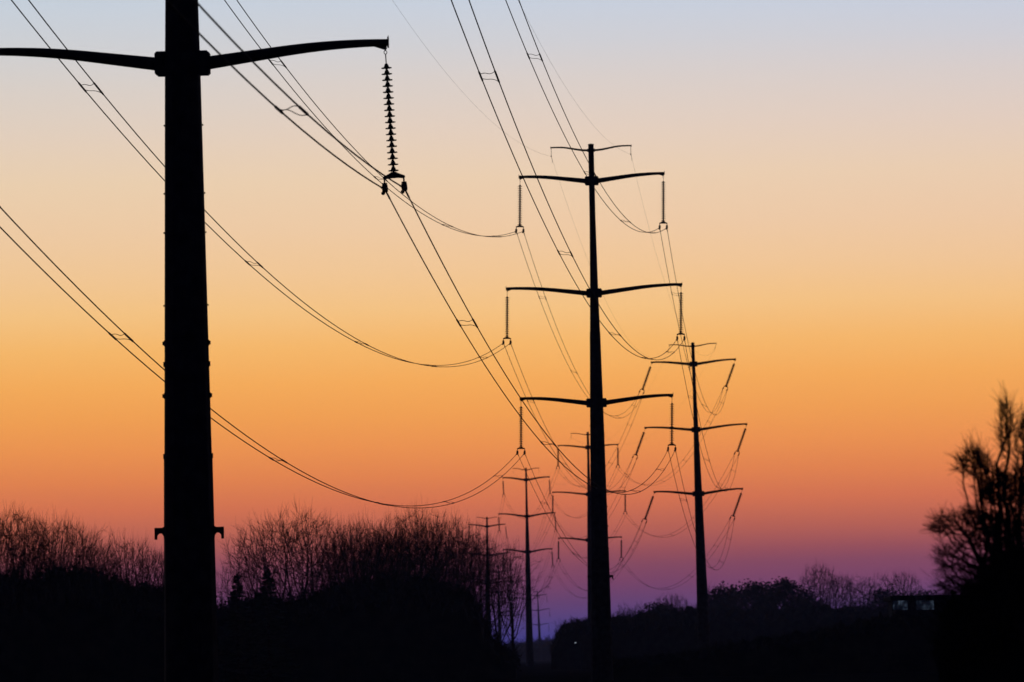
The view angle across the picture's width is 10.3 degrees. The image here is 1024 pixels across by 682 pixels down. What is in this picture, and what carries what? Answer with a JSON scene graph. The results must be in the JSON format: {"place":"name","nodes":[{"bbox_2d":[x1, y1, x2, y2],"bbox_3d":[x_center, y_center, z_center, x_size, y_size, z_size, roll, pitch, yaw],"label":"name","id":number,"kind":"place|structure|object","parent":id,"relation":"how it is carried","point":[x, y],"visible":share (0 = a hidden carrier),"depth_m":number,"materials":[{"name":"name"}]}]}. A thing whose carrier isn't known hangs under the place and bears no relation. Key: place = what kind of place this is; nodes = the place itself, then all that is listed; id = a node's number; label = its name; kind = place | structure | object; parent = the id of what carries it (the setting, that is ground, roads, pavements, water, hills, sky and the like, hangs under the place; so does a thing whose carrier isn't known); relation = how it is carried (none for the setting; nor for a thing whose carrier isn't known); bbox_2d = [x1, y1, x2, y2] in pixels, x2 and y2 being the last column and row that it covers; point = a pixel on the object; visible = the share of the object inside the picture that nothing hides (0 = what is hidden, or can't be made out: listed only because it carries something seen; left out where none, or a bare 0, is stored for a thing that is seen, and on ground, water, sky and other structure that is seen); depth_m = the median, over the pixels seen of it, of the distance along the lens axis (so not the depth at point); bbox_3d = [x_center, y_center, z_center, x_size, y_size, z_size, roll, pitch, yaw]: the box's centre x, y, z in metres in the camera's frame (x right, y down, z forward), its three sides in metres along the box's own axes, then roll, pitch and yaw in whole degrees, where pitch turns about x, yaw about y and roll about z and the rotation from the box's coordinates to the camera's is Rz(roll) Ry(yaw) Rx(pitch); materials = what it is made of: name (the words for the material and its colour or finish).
{"place":"outdoors","nodes":[
{"label":"outdoors","id":0,"kind":"place"},
{"bbox_2d":[0,0,1023,643],"label":"sky","id":1,"kind":"structure","parent":0,"point":[844,179],"materials":[{"name":"orange"}]},
{"bbox_2d":[390,660,938,681],"bbox_3d":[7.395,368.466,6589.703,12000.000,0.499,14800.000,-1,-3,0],"label":"ground","id":2,"kind":"structure","parent":0,"point":[540,671],"depth_m":382.81,"materials":[{"name":"black plant"}]},
{"bbox_2d":[0,507,46,578],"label":"bare tree","id":3,"kind":"object","parent":2,"relation":"on","point":[6,547],"visible":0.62,"depth_m":384.20,"materials":[{"name":"black plant"}]},
{"bbox_2d":[0,504,53,577],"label":"bare tree","id":4,"kind":"object","parent":2,"relation":"on","point":[16,542],"visible":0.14,"depth_m":421.26,"materials":[{"name":"black plant"}]},
{"bbox_2d":[0,502,66,578],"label":"bare tree","id":5,"kind":"object","parent":2,"relation":"on","point":[20,536],"visible":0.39,"depth_m":408.37,"materials":[{"name":"black plant"}]},
{"bbox_2d":[0,517,71,580],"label":"bare tree","id":6,"kind":"object","parent":2,"relation":"on","point":[29,555],"visible":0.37,"depth_m":395.23,"materials":[{"name":"black plant"}]},
{"bbox_2d":[4,504,100,576],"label":"bare tree","id":7,"kind":"object","parent":2,"relation":"on","point":[45,524],"visible":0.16,"depth_m":432.26,"materials":[{"name":"black plant"}]},
{"bbox_2d":[19,513,122,576],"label":"bare tree","id":8,"kind":"object","parent":2,"relation":"on","point":[66,532],"visible":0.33,"depth_m":419.41,"materials":[{"name":"black plant"}]},
{"bbox_2d":[39,524,121,582],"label":"bare tree","id":9,"kind":"object","parent":2,"relation":"on","point":[93,543],"visible":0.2,"depth_m":406.71,"materials":[{"name":"black plant"}]},
{"bbox_2d":[0,552,163,681],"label":"undergrowth","id":10,"kind":"object","parent":2,"relation":"on","point":[74,624],"visible":0.78,"depth_m":365.57,"materials":[{"name":"plant"}]},
{"bbox_2d":[77,538,129,580],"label":"bare tree","id":11,"kind":"object","parent":2,"relation":"on","point":[104,559],"visible":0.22,"depth_m":393.99,"materials":[{"name":"black plant"}]},
{"bbox_2d":[83,527,154,584],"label":"bare tree","id":12,"kind":"object","parent":2,"relation":"on","point":[112,548],"visible":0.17,"depth_m":431.23,"materials":[{"name":"black plant"}]},
{"bbox_2d":[98,529,163,588],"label":"bare tree","id":13,"kind":"object","parent":2,"relation":"on","point":[132,555],"visible":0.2,"depth_m":417.64,"materials":[{"name":"black plant"}]},
{"bbox_2d":[107,546,163,586],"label":"bare tree","id":14,"kind":"object","parent":2,"relation":"on","point":[148,556],"visible":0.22,"depth_m":404.97,"materials":[{"name":"black plant"}]},
{"bbox_2d":[138,550,217,599],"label":"bare tree","id":15,"kind":"object","parent":2,"relation":"on","point":[161,574],"visible":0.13,"depth_m":391.33,"materials":[{"name":"black plant"}]},
{"bbox_2d":[0,0,388,681],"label":"transmission pole","id":16,"kind":"object","parent":2,"relation":"on","point":[182,64],"visible":0.99,"depth_m":136.83,"materials":[{"name":"metal"}]},
{"bbox_2d":[381,49,407,194],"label":"insulator string","id":17,"kind":"object","parent":16,"relation":"hanging from","point":[393,173],"visible":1,"depth_m":137.15,"materials":[{"name":"ceramic"}]},
{"bbox_2d":[166,0,404,189],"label":"conductor bundle","id":18,"kind":"object","parent":17,"relation":"hanging from","point":[305,112],"visible":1,"depth_m":105.60,"materials":[{"name":"metal"}]},
{"bbox_2d":[385,191,675,494],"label":"conductor bundle","id":19,"kind":"object","parent":17,"relation":"hanging from","point":[473,320],"visible":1,"depth_m":172.05,"materials":[{"name":"metal"}]},
{"bbox_2d":[216,561,252,606],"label":"bare tree","id":20,"kind":"object","parent":2,"relation":"on","point":[232,582],"visible":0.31,"depth_m":478.99,"materials":[{"name":"black plant"}]},
{"bbox_2d":[217,574,262,681],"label":"conifer","id":21,"kind":"object","parent":2,"relation":"on","point":[242,632],"visible":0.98,"depth_m":454.11,"materials":[{"name":"black plant"}]},
{"bbox_2d":[217,543,280,603],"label":"bare tree","id":22,"kind":"object","parent":2,"relation":"on","point":[247,555],"visible":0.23,"depth_m":532.74,"materials":[{"name":"black plant"}]},
{"bbox_2d":[225,532,283,600],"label":"bare tree","id":23,"kind":"object","parent":2,"relation":"on","point":[256,572],"visible":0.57,"depth_m":495.60,"materials":[{"name":"black plant"}]},
{"bbox_2d":[234,569,301,681],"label":"conifer","id":24,"kind":"object","parent":2,"relation":"on","point":[275,635],"visible":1,"depth_m":454.09,"materials":[{"name":"black plant"}]},
{"bbox_2d":[219,510,329,601],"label":"bare tree","id":25,"kind":"object","parent":2,"relation":"on","point":[280,573],"visible":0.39,"depth_m":548.90,"materials":[{"name":"black plant"}]},
{"bbox_2d":[232,497,351,598],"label":"bare tree","id":26,"kind":"object","parent":2,"relation":"on","point":[293,540],"visible":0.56,"depth_m":512.03,"materials":[{"name":"black plant"}]},
{"bbox_2d":[256,510,364,599],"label":"bare tree","id":27,"kind":"object","parent":2,"relation":"on","point":[309,551],"visible":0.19,"depth_m":564.58,"materials":[{"name":"black plant"}]},
{"bbox_2d":[303,528,370,588],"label":"bare tree","id":28,"kind":"object","parent":2,"relation":"on","point":[319,563],"visible":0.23,"depth_m":527.15,"materials":[{"name":"black plant"}]},
{"bbox_2d":[290,534,409,588],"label":"bare tree","id":29,"kind":"object","parent":2,"relation":"on","point":[347,564],"visible":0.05,"depth_m":599.42,"materials":[{"name":"black plant"}]},
{"bbox_2d":[308,512,392,595],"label":"bare tree","id":30,"kind":"object","parent":2,"relation":"on","point":[351,555],"visible":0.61,"depth_m":490.05,"materials":[{"name":"black plant"}]},
{"bbox_2d":[314,506,414,584],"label":"bare tree","id":31,"kind":"object","parent":2,"relation":"on","point":[386,540],"visible":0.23,"depth_m":543.65,"materials":[{"name":"black plant"}]},
{"bbox_2d":[316,526,412,586],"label":"bare tree","id":32,"kind":"object","parent":2,"relation":"on","point":[364,553],"visible":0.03,"depth_m":606.63,"materials":[{"name":"black plant"}]},
{"bbox_2d":[217,566,524,681],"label":"undergrowth","id":33,"kind":"object","parent":2,"relation":"on","point":[388,628],"visible":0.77,"depth_m":456.42,"materials":[{"name":"plant"}]},
{"bbox_2d":[354,511,415,581],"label":"bare tree","id":34,"kind":"object","parent":2,"relation":"on","point":[394,559],"visible":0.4,"depth_m":506.93,"materials":[{"name":"black plant"}]},
{"bbox_2d":[358,506,447,583],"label":"bare tree","id":35,"kind":"object","parent":2,"relation":"on","point":[386,520],"visible":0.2,"depth_m":559.65,"materials":[{"name":"black plant"}]},
{"bbox_2d":[345,523,463,582],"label":"bare tree","id":36,"kind":"object","parent":2,"relation":"on","point":[423,558],"visible":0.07,"depth_m":613.66,"materials":[{"name":"black plant"}]},
{"bbox_2d":[381,500,460,587],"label":"bare tree","id":37,"kind":"object","parent":2,"relation":"on","point":[411,523],"visible":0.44,"depth_m":522.21,"materials":[{"name":"black plant"}]},
{"bbox_2d":[371,524,491,588],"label":"bare tree","id":38,"kind":"object","parent":2,"relation":"on","point":[439,553],"visible":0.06,"depth_m":621.34,"materials":[{"name":"black plant"}]},
{"bbox_2d":[393,521,469,586],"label":"bare tree","id":39,"kind":"object","parent":2,"relation":"on","point":[438,553],"visible":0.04,"depth_m":626.95,"materials":[{"name":"black plant"}]},
{"bbox_2d":[394,514,485,596],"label":"bare tree","id":40,"kind":"object","parent":2,"relation":"on","point":[434,554],"visible":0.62,"depth_m":484.94,"materials":[{"name":"black plant"}]},
{"bbox_2d":[406,527,492,607],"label":"bare tree","id":41,"kind":"object","parent":2,"relation":"on","point":[467,560],"visible":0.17,"depth_m":634.00,"materials":[{"name":"black plant"}]},
{"bbox_2d":[424,507,491,598],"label":"bare tree","id":42,"kind":"object","parent":2,"relation":"on","point":[463,528],"visible":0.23,"depth_m":628.55,"materials":[{"name":"black plant"}]},
{"bbox_2d":[442,524,507,617],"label":"bare tree","id":43,"kind":"object","parent":2,"relation":"on","point":[480,575],"visible":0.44,"depth_m":591.41,"materials":[{"name":"black plant"}]},
{"bbox_2d":[468,517,508,630],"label":"transmission pole","id":44,"kind":"object","parent":2,"relation":"on","point":[487,526],"visible":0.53,"depth_m":1442.36,"materials":[{"name":"metal"}]},
{"bbox_2d":[455,529,531,631],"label":"bare tree","id":45,"kind":"object","parent":2,"relation":"on","point":[497,575],"visible":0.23,"depth_m":644.71,"materials":[{"name":"black plant"}]},
{"bbox_2d":[463,542,527,643],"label":"bare tree","id":46,"kind":"object","parent":2,"relation":"on","point":[494,606],"visible":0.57,"depth_m":607.15,"materials":[{"name":"black plant"}]},
{"bbox_2d":[491,566,512,640],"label":"transmission pole","id":47,"kind":"object","parent":2,"relation":"on","point":[500,635],"visible":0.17,"depth_m":2047.15,"materials":[{"name":"metal"}]},
{"bbox_2d":[507,580,523,650],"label":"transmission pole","id":48,"kind":"object","parent":2,"relation":"on","point":[512,617],"visible":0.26,"depth_m":2424.04,"materials":[{"name":"metal"}]},
{"bbox_2d":[482,541,552,647],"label":"bare tree","id":49,"kind":"object","parent":2,"relation":"on","point":[509,600],"visible":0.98,"depth_m":570.35,"materials":[{"name":"black plant"}]},
{"bbox_2d":[498,468,554,665],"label":"transmission pole","id":50,"kind":"object","parent":2,"relation":"on","point":[529,648],"visible":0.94,"depth_m":1143.87,"materials":[{"name":"metal"}]},
{"bbox_2d":[503,635,554,660],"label":"undergrowth","id":51,"kind":"object","parent":2,"relation":"on","point":[545,645],"visible":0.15,"depth_m":3015.59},
{"bbox_2d":[532,591,548,660],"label":"transmission pole","id":52,"kind":"object","parent":2,"relation":"on","point":[539,643],"visible":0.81,"depth_m":2835.93,"materials":[{"name":"metal"}]},
{"bbox_2d":[552,432,625,627],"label":"transmission pole","id":53,"kind":"object","parent":2,"relation":"on","point":[588,493],"visible":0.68,"depth_m":889.59,"materials":[{"name":"metal"}]},
{"bbox_2d":[506,144,681,680],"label":"transmission pole","id":54,"kind":"object","parent":2,"relation":"on","point":[596,402],"visible":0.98,"depth_m":369.89,"materials":[{"name":"metal"}]},
{"bbox_2d":[502,291,511,344],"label":"insulator string","id":55,"kind":"object","parent":54,"relation":"hanging from","point":[506,320],"visible":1,"depth_m":370.90,"materials":[{"name":"ceramic"}]},
{"bbox_2d":[11,0,510,366],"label":"conductor bundle","id":56,"kind":"object","parent":55,"relation":"hanging from","point":[102,93],"visible":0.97,"depth_m":196.81,"materials":[{"name":"metal"}]},
{"bbox_2d":[504,344,636,494],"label":"conductor bundle","id":57,"kind":"object","parent":55,"relation":"hanging from","point":[545,426],"visible":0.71,"depth_m":413.54,"materials":[{"name":"metal"}]},
{"bbox_2d":[515,180,524,232],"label":"insulator string","id":58,"kind":"object","parent":54,"relation":"hanging from","point":[519,206],"visible":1,"depth_m":371.26,"materials":[{"name":"ceramic"}]},
{"bbox_2d":[224,0,523,236],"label":"conductor bundle","id":59,"kind":"object","parent":58,"relation":"hanging from","point":[343,136],"visible":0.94,"depth_m":232.81,"materials":[{"name":"metal"}]},
{"bbox_2d":[516,232,643,417],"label":"conductor bundle","id":60,"kind":"object","parent":58,"relation":"hanging from","point":[556,326],"visible":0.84,"depth_m":413.47,"materials":[{"name":"metal"}]},
{"bbox_2d":[516,402,525,454],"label":"insulator string","id":61,"kind":"object","parent":54,"relation":"hanging from","point":[521,423],"visible":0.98,"depth_m":370.46,"materials":[{"name":"ceramic"}]},
{"bbox_2d":[0,206,524,507],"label":"conductor bundle","id":62,"kind":"object","parent":61,"relation":"hanging from","point":[125,334],"visible":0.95,"depth_m":175.15,"materials":[{"name":"metal"}]},
{"bbox_2d":[518,454,645,572],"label":"conductor bundle","id":63,"kind":"object","parent":61,"relation":"hanging from","point":[559,526],"visible":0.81,"depth_m":419.52,"materials":[{"name":"metal"}]},
{"bbox_2d":[659,177,667,229],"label":"insulator string","id":64,"kind":"object","parent":54,"relation":"hanging from","point":[663,207],"visible":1,"depth_m":370.72,"materials":[{"name":"ceramic"}]},
{"bbox_2d":[505,0,666,232],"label":"conductor bundle","id":65,"kind":"object","parent":64,"relation":"hanging from","point":[539,54],"visible":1,"depth_m":229.70,"materials":[{"name":"metal"}]},
{"bbox_2d":[667,398,675,451],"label":"insulator string","id":66,"kind":"object","parent":54,"relation":"hanging from","point":[671,424],"visible":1,"depth_m":369.90,"materials":[{"name":"ceramic"}]},
{"bbox_2d":[668,450,734,569],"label":"conductor bundle","id":67,"kind":"object","parent":66,"relation":"hanging from","point":[691,518],"visible":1,"depth_m":422.17,"materials":[{"name":"metal"}]},
{"bbox_2d":[676,287,684,340],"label":"insulator string","id":68,"kind":"object","parent":54,"relation":"hanging from","point":[681,311],"visible":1,"depth_m":370.25,"materials":[{"name":"ceramic"}]},
{"bbox_2d":[451,0,683,359],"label":"conductor bundle","id":69,"kind":"object","parent":68,"relation":"hanging from","point":[495,72],"visible":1,"depth_m":184.02,"materials":[{"name":"metal"}]},
{"bbox_2d":[677,340,738,491],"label":"conductor bundle","id":70,"kind":"object","parent":68,"relation":"hanging from","point":[700,423],"visible":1,"depth_m":421.22,"materials":[{"name":"metal"}]},
{"bbox_2d":[548,608,697,669],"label":"undergrowth","id":71,"kind":"object","parent":2,"relation":"on","point":[634,636],"visible":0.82,"depth_m":883.78,"materials":[{"name":"plant"}]},
{"bbox_2d":[616,600,646,616],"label":"bare tree","id":72,"kind":"object","parent":2,"relation":"on","point":[629,612],"visible":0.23,"depth_m":1248.66,"materials":[{"name":"black plant"}]},
{"bbox_2d":[639,599,669,612],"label":"dense tree","id":73,"kind":"object","parent":2,"relation":"on","point":[657,606],"visible":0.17,"depth_m":1296.80,"materials":[{"name":"black plant"}]},
{"bbox_2d":[654,592,688,610],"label":"bare tree","id":74,"kind":"object","parent":2,"relation":"on","point":[666,604],"visible":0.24,"depth_m":1278.21,"materials":[{"name":"black plant"}]},
{"bbox_2d":[644,342,746,649],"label":"transmission pole","id":75,"kind":"object","parent":2,"relation":"on","point":[698,493],"visible":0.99,"depth_m":634.61,"materials":[{"name":"metal"}]},
{"bbox_2d":[632,430,644,458],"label":"insulator string","id":76,"kind":"object","parent":75,"relation":"hanging from","point":[639,443],"visible":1,"depth_m":635.32,"materials":[{"name":"ceramic"}]},
{"bbox_2d":[551,458,635,539],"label":"conductor bundle","id":77,"kind":"object","parent":76,"relation":"hanging from","point":[609,509],"visible":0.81,"depth_m":682.61,"materials":[{"name":"metal"}]},
{"bbox_2d":[639,364,651,392],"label":"insulator string","id":78,"kind":"object","parent":75,"relation":"hanging from","point":[647,376],"visible":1,"depth_m":635.72,"materials":[{"name":"ceramic"}]},
{"bbox_2d":[641,495,653,523],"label":"insulator string","id":79,"kind":"object","parent":75,"relation":"hanging from","point":[647,513],"visible":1,"depth_m":634.91,"materials":[{"name":"ceramic"}]},
{"bbox_2d":[723,362,734,390],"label":"insulator string","id":80,"kind":"object","parent":75,"relation":"hanging from","point":[730,372],"visible":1,"depth_m":635.61,"materials":[{"name":"ceramic"}]},
{"bbox_2d":[618,389,726,485],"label":"conductor bundle","id":81,"kind":"object","parent":80,"relation":"hanging from","point":[685,456],"visible":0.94,"depth_m":727.05,"materials":[{"name":"metal"}]},
{"bbox_2d":[660,229,726,414],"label":"conductor bundle","id":82,"kind":"object","parent":80,"relation":"hanging from","point":[685,329],"visible":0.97,"depth_m":420.62,"materials":[{"name":"metal"}]},
{"bbox_2d":[729,490,742,518],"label":"insulator string","id":83,"kind":"object","parent":75,"relation":"hanging from","point":[737,505],"visible":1,"depth_m":634.81,"materials":[{"name":"ceramic"}]},
{"bbox_2d":[620,519,733,589],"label":"conductor bundle","id":84,"kind":"object","parent":83,"relation":"hanging from","point":[689,574],"visible":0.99,"depth_m":733.98,"materials":[{"name":"metal"}]},
{"bbox_2d":[734,425,746,454],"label":"insulator string","id":85,"kind":"object","parent":75,"relation":"hanging from","point":[741,438],"visible":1,"depth_m":635.21,"materials":[{"name":"ceramic"}]},
{"bbox_2d":[624,455,733,537],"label":"conductor bundle","id":86,"kind":"object","parent":85,"relation":"hanging from","point":[693,517],"visible":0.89,"depth_m":715.40,"materials":[{"name":"metal"}]},
{"bbox_2d":[708,581,770,609],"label":"dense tree","id":87,"kind":"object","parent":2,"relation":"on","point":[727,599],"visible":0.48,"depth_m":1256.25,"materials":[{"name":"black plant"}]},
{"bbox_2d":[611,602,888,647],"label":"undergrowth","id":88,"kind":"object","parent":2,"relation":"on","point":[734,623],"visible":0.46,"depth_m":985.77,"materials":[{"name":"plant"}]},
{"bbox_2d":[732,578,789,609],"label":"dense tree","id":89,"kind":"object","parent":2,"relation":"on","point":[748,585],"visible":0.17,"depth_m":1296.66,"materials":[{"name":"black plant"}]},
{"bbox_2d":[746,576,826,609],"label":"dense tree","id":90,"kind":"object","parent":2,"relation":"on","point":[787,587],"visible":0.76,"depth_m":1237.82,"materials":[{"name":"black plant"}]},
{"bbox_2d":[796,559,841,608],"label":"bare tree","id":91,"kind":"object","parent":2,"relation":"on","point":[815,586],"visible":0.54,"depth_m":1297.98,"materials":[{"name":"black plant"}]},
{"bbox_2d":[818,573,862,607],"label":"bare tree","id":92,"kind":"object","parent":2,"relation":"on","point":[840,594],"visible":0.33,"depth_m":1347.12,"materials":[{"name":"black plant"}]},
{"bbox_2d":[838,572,886,606],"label":"bare tree","id":93,"kind":"object","parent":2,"relation":"on","point":[862,590],"visible":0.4,"depth_m":1299.61,"materials":[{"name":"black plant"}]},
{"bbox_2d":[854,584,911,610],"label":"dense tree","id":94,"kind":"object","parent":2,"relation":"on","point":[881,595],"visible":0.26,"depth_m":1276.47,"materials":[{"name":"black plant"}]},
{"bbox_2d":[876,567,922,595],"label":"bare tree","id":95,"kind":"object","parent":2,"relation":"on","point":[904,580],"visible":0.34,"depth_m":1318.82,"materials":[{"name":"black plant"}]},
{"bbox_2d":[883,595,958,617],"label":"building","id":96,"kind":"structure","parent":2,"relation":"on","point":[906,606],"depth_m":429.49,"materials":[{"name":"paint"}]},
{"bbox_2d":[892,600,908,610],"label":"window","id":97,"kind":"structure","parent":96,"relation":"in","point":[899,605],"depth_m":429.54,"materials":[{"name":"glass"}]},
{"bbox_2d":[915,600,934,610],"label":"window","id":98,"kind":"structure","parent":96,"relation":"in","point":[922,602],"depth_m":429.54,"materials":[{"name":"glass"}]},
{"bbox_2d":[906,588,936,594],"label":"dense tree","id":99,"kind":"object","parent":2,"relation":"on","point":[927,592],"visible":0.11,"depth_m":1298.07,"materials":[{"name":"black plant"}]},
{"bbox_2d":[912,531,1023,681],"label":"undergrowth","id":100,"kind":"object","parent":2,"relation":"on","point":[966,652],"visible":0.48,"depth_m":80.38,"materials":[{"name":"plant"}]},
{"bbox_2d":[919,381,1023,648],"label":"bare tree","id":101,"kind":"object","parent":2,"relation":"on","point":[995,577],"visible":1,"depth_m":77.82,"materials":[{"name":"black plant"}]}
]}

